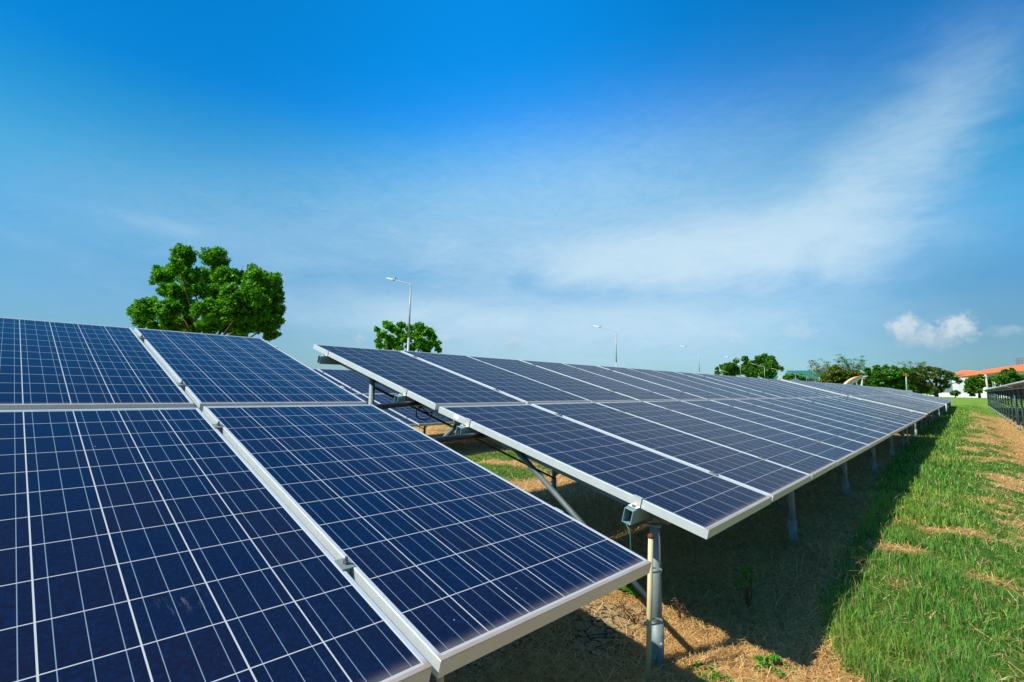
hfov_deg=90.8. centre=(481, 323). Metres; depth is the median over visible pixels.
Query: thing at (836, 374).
broadleaf tree
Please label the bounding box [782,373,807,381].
bush
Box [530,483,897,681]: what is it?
dry tufts
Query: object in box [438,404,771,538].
solar panel
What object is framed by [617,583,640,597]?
weed
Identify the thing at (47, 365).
solar panel
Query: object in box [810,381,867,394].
solar panel
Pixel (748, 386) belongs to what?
solar panel
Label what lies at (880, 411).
solar panel
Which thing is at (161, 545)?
solar panel
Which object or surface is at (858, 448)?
solar panel
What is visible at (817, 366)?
sparse tree
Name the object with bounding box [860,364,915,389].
rain tree
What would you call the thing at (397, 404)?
conduit
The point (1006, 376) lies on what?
broadleaf tree
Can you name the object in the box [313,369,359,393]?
solar panel
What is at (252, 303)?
broadleaf tree
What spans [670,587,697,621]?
stalk plant
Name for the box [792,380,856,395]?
solar panel
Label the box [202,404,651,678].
solar panel
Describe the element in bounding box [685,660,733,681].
weed
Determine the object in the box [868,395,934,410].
solar panel
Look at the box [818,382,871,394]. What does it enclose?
solar panel
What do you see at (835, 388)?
solar panel
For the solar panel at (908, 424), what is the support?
on the mounting frame at (633, 512)
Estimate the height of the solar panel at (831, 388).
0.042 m
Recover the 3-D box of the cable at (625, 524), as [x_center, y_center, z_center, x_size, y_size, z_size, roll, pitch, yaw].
[0.764,1.067,2.616,0.026,0.196,0.065,3,-7,-17]
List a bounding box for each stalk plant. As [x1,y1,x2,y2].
[613,599,646,625]
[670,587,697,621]
[733,561,757,606]
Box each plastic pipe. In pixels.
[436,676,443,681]
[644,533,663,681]
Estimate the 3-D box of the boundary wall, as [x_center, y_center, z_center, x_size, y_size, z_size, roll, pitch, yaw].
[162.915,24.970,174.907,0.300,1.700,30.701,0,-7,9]
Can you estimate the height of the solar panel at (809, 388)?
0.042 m
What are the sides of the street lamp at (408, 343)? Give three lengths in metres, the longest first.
8.877 x 3.338 x 0.300 m
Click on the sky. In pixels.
(796, 182)
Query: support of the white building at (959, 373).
on the ground at (982, 403)
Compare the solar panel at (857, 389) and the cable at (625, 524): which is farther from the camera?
the solar panel at (857, 389)
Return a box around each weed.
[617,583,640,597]
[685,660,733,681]
[752,653,796,676]
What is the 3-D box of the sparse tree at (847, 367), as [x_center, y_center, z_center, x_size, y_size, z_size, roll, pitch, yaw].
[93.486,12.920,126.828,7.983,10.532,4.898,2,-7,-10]
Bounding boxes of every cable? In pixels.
[415,406,432,419]
[624,523,631,549]
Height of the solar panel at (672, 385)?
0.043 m
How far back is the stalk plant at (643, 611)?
2.82 m
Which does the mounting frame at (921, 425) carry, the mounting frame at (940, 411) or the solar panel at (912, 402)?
the solar panel at (912, 402)
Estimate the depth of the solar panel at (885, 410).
12.77 m
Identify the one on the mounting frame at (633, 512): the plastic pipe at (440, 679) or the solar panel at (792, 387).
the solar panel at (792, 387)
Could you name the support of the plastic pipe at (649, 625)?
attached to the mounting frame at (633, 512)
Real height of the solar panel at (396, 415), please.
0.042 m
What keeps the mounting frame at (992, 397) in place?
on the ground at (982, 403)
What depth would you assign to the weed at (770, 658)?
2.40 m
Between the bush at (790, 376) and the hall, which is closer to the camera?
the bush at (790, 376)
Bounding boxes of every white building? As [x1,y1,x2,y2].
[952,370,977,389]
[958,378,986,392]
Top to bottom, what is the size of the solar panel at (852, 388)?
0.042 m
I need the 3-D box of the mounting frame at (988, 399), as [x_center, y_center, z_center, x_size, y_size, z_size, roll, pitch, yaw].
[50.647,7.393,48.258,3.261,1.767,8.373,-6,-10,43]
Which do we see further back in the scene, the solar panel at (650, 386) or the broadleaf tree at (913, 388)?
the broadleaf tree at (913, 388)
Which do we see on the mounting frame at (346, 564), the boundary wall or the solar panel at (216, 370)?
the solar panel at (216, 370)
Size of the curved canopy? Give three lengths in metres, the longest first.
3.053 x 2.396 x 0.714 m
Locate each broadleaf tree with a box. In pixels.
[126,243,286,341]
[374,320,441,352]
[714,353,784,378]
[818,364,867,385]
[905,376,944,394]
[963,374,993,397]
[991,368,1023,398]
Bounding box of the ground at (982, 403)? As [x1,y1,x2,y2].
[413,397,1023,681]
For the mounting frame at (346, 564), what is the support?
on the ground at (982, 403)
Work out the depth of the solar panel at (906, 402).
19.07 m
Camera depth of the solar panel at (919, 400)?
24.15 m
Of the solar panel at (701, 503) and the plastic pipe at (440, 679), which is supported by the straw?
the plastic pipe at (440, 679)
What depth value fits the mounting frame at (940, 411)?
30.72 m
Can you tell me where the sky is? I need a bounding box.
[0,0,1023,392]
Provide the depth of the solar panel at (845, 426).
7.56 m
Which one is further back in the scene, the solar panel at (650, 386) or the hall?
the hall
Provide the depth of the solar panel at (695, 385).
8.91 m
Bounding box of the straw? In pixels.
[416,411,1023,681]
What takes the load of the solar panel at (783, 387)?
on the mounting frame at (633, 512)
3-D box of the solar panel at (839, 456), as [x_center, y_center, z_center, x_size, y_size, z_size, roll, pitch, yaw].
[2.834,1.126,5.445,1.860,0.044,1.008,14,4,44]
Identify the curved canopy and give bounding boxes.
[844,376,866,384]
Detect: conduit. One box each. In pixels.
[372,401,423,408]
[433,432,488,442]
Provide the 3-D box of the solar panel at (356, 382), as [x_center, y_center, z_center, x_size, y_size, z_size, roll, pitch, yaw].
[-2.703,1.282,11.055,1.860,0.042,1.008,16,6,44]
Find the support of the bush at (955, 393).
on the ground at (982, 403)
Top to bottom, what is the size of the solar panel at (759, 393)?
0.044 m
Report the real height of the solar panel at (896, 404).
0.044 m
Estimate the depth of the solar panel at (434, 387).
4.34 m
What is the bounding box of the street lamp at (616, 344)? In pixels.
[593,325,616,366]
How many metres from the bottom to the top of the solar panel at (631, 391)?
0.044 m
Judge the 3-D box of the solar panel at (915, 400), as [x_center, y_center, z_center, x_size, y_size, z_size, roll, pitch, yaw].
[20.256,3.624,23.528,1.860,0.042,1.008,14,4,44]
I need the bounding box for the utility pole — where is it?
[983,374,989,397]
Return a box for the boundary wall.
[924,393,986,397]
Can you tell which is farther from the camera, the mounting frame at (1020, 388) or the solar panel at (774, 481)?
the mounting frame at (1020, 388)
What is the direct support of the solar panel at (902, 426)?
on the mounting frame at (633, 512)
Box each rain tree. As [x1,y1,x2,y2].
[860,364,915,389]
[908,366,962,396]
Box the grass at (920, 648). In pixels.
[442,402,1023,681]
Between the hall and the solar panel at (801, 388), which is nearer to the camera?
the solar panel at (801, 388)
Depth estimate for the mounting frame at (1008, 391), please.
26.14 m
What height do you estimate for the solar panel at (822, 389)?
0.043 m
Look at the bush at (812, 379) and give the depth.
298.76 m
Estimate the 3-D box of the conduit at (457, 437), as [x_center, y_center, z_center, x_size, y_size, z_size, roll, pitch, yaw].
[-0.266,0.716,3.026,0.046,0.094,1.092,-6,-10,44]
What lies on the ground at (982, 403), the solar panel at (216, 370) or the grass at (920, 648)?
the grass at (920, 648)
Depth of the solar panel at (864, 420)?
9.09 m
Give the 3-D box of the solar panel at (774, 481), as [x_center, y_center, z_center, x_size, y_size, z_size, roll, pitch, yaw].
[1.410,0.916,3.967,1.860,0.042,1.008,14,4,44]
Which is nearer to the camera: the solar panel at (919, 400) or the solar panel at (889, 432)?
the solar panel at (889, 432)
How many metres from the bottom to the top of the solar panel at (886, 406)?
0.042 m
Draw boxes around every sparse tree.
[807,358,829,380]
[833,354,866,371]
[897,361,926,392]
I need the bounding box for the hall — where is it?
[785,370,827,379]
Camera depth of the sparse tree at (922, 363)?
149.91 m
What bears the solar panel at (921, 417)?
on the mounting frame at (633, 512)
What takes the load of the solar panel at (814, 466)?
on the mounting frame at (633, 512)
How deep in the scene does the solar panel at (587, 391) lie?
5.90 m
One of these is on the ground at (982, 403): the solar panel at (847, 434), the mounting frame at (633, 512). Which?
the mounting frame at (633, 512)
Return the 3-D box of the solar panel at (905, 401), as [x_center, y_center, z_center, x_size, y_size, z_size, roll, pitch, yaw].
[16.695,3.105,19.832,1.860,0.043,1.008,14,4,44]
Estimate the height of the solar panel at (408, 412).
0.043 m
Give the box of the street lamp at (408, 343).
[388,278,410,350]
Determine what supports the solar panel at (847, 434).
attached to the mounting frame at (633, 512)
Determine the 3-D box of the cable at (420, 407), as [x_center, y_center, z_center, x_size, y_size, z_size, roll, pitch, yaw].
[-0.335,0.693,3.963,0.407,0.154,0.064,-2,-8,26]
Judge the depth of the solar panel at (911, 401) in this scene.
21.34 m
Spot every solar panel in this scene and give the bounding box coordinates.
[0,317,194,409]
[0,408,431,681]
[134,328,366,411]
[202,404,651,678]
[313,344,525,409]
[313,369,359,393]
[318,369,395,393]
[354,394,417,426]
[362,394,454,425]
[401,351,590,404]
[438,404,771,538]
[468,356,639,402]
[520,360,676,401]
[531,402,810,501]
[563,363,706,400]
[597,401,836,480]
[599,366,730,399]
[629,368,750,398]
[644,401,855,465]
[654,370,766,398]
[676,372,781,397]
[683,400,869,455]
[694,373,794,397]
[710,374,805,397]
[711,399,880,447]
[724,375,813,397]
[734,399,888,441]
[737,376,822,396]
[749,377,830,396]
[756,398,895,436]
[760,378,837,396]
[771,379,844,396]
[771,398,901,432]
[781,379,848,396]
[786,398,906,429]
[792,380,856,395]
[797,380,861,395]
[799,398,911,426]
[806,381,863,394]
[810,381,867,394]
[811,397,914,424]
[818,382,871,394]
[818,397,918,422]
[822,382,874,394]
[826,397,920,420]
[828,383,878,394]
[832,383,881,394]
[835,383,884,394]
[835,397,923,418]
[843,397,925,417]
[849,395,928,414]
[859,396,930,413]
[862,395,931,412]
[864,395,933,411]
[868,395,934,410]
[873,395,936,409]
[876,395,937,408]
[880,395,938,408]
[883,395,939,407]
[886,395,940,407]
[891,395,939,405]
[894,395,942,406]
[903,395,945,403]
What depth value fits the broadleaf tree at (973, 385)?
137.76 m
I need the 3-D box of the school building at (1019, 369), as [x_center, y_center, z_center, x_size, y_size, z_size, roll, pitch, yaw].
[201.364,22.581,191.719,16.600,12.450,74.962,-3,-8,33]
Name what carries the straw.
on the ground at (982, 403)
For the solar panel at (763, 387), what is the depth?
11.86 m
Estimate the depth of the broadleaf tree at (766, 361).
198.90 m
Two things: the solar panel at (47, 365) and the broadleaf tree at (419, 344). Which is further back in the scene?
the broadleaf tree at (419, 344)
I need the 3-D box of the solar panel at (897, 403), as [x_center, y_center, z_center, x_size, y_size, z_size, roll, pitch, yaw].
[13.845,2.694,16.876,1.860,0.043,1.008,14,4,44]
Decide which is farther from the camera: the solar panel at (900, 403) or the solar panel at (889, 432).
the solar panel at (900, 403)
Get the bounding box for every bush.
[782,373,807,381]
[806,378,818,381]
[949,390,961,396]
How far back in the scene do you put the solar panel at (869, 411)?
11.31 m
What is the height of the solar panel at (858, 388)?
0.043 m
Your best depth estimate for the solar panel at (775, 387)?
12.64 m
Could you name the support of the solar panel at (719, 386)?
on the mounting frame at (633, 512)
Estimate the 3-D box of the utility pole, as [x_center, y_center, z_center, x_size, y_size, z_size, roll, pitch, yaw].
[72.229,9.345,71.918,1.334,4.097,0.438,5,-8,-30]
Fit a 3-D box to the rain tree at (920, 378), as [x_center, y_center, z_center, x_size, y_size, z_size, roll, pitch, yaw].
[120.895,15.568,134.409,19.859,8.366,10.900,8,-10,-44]
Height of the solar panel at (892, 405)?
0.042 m
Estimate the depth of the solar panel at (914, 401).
22.07 m
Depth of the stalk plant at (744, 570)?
2.99 m
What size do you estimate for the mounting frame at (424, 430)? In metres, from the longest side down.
8.374 x 3.257 x 1.604 m
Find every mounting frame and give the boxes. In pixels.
[138,335,563,573]
[194,372,500,445]
[317,350,913,668]
[789,381,938,435]
[894,404,947,415]
[985,391,1023,408]
[988,390,1023,415]
[995,388,1023,428]
[1009,386,1023,430]
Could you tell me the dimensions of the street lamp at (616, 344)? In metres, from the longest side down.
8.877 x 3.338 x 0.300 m
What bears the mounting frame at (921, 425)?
on the ground at (982, 403)
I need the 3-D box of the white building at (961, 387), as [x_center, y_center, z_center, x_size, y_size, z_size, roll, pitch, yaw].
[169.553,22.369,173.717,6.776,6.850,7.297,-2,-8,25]
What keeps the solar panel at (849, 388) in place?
on the mounting frame at (921, 425)
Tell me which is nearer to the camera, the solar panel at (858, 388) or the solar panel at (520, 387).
the solar panel at (520, 387)
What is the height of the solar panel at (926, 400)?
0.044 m
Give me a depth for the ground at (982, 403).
3.83 m
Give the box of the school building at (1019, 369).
[958,364,1023,397]

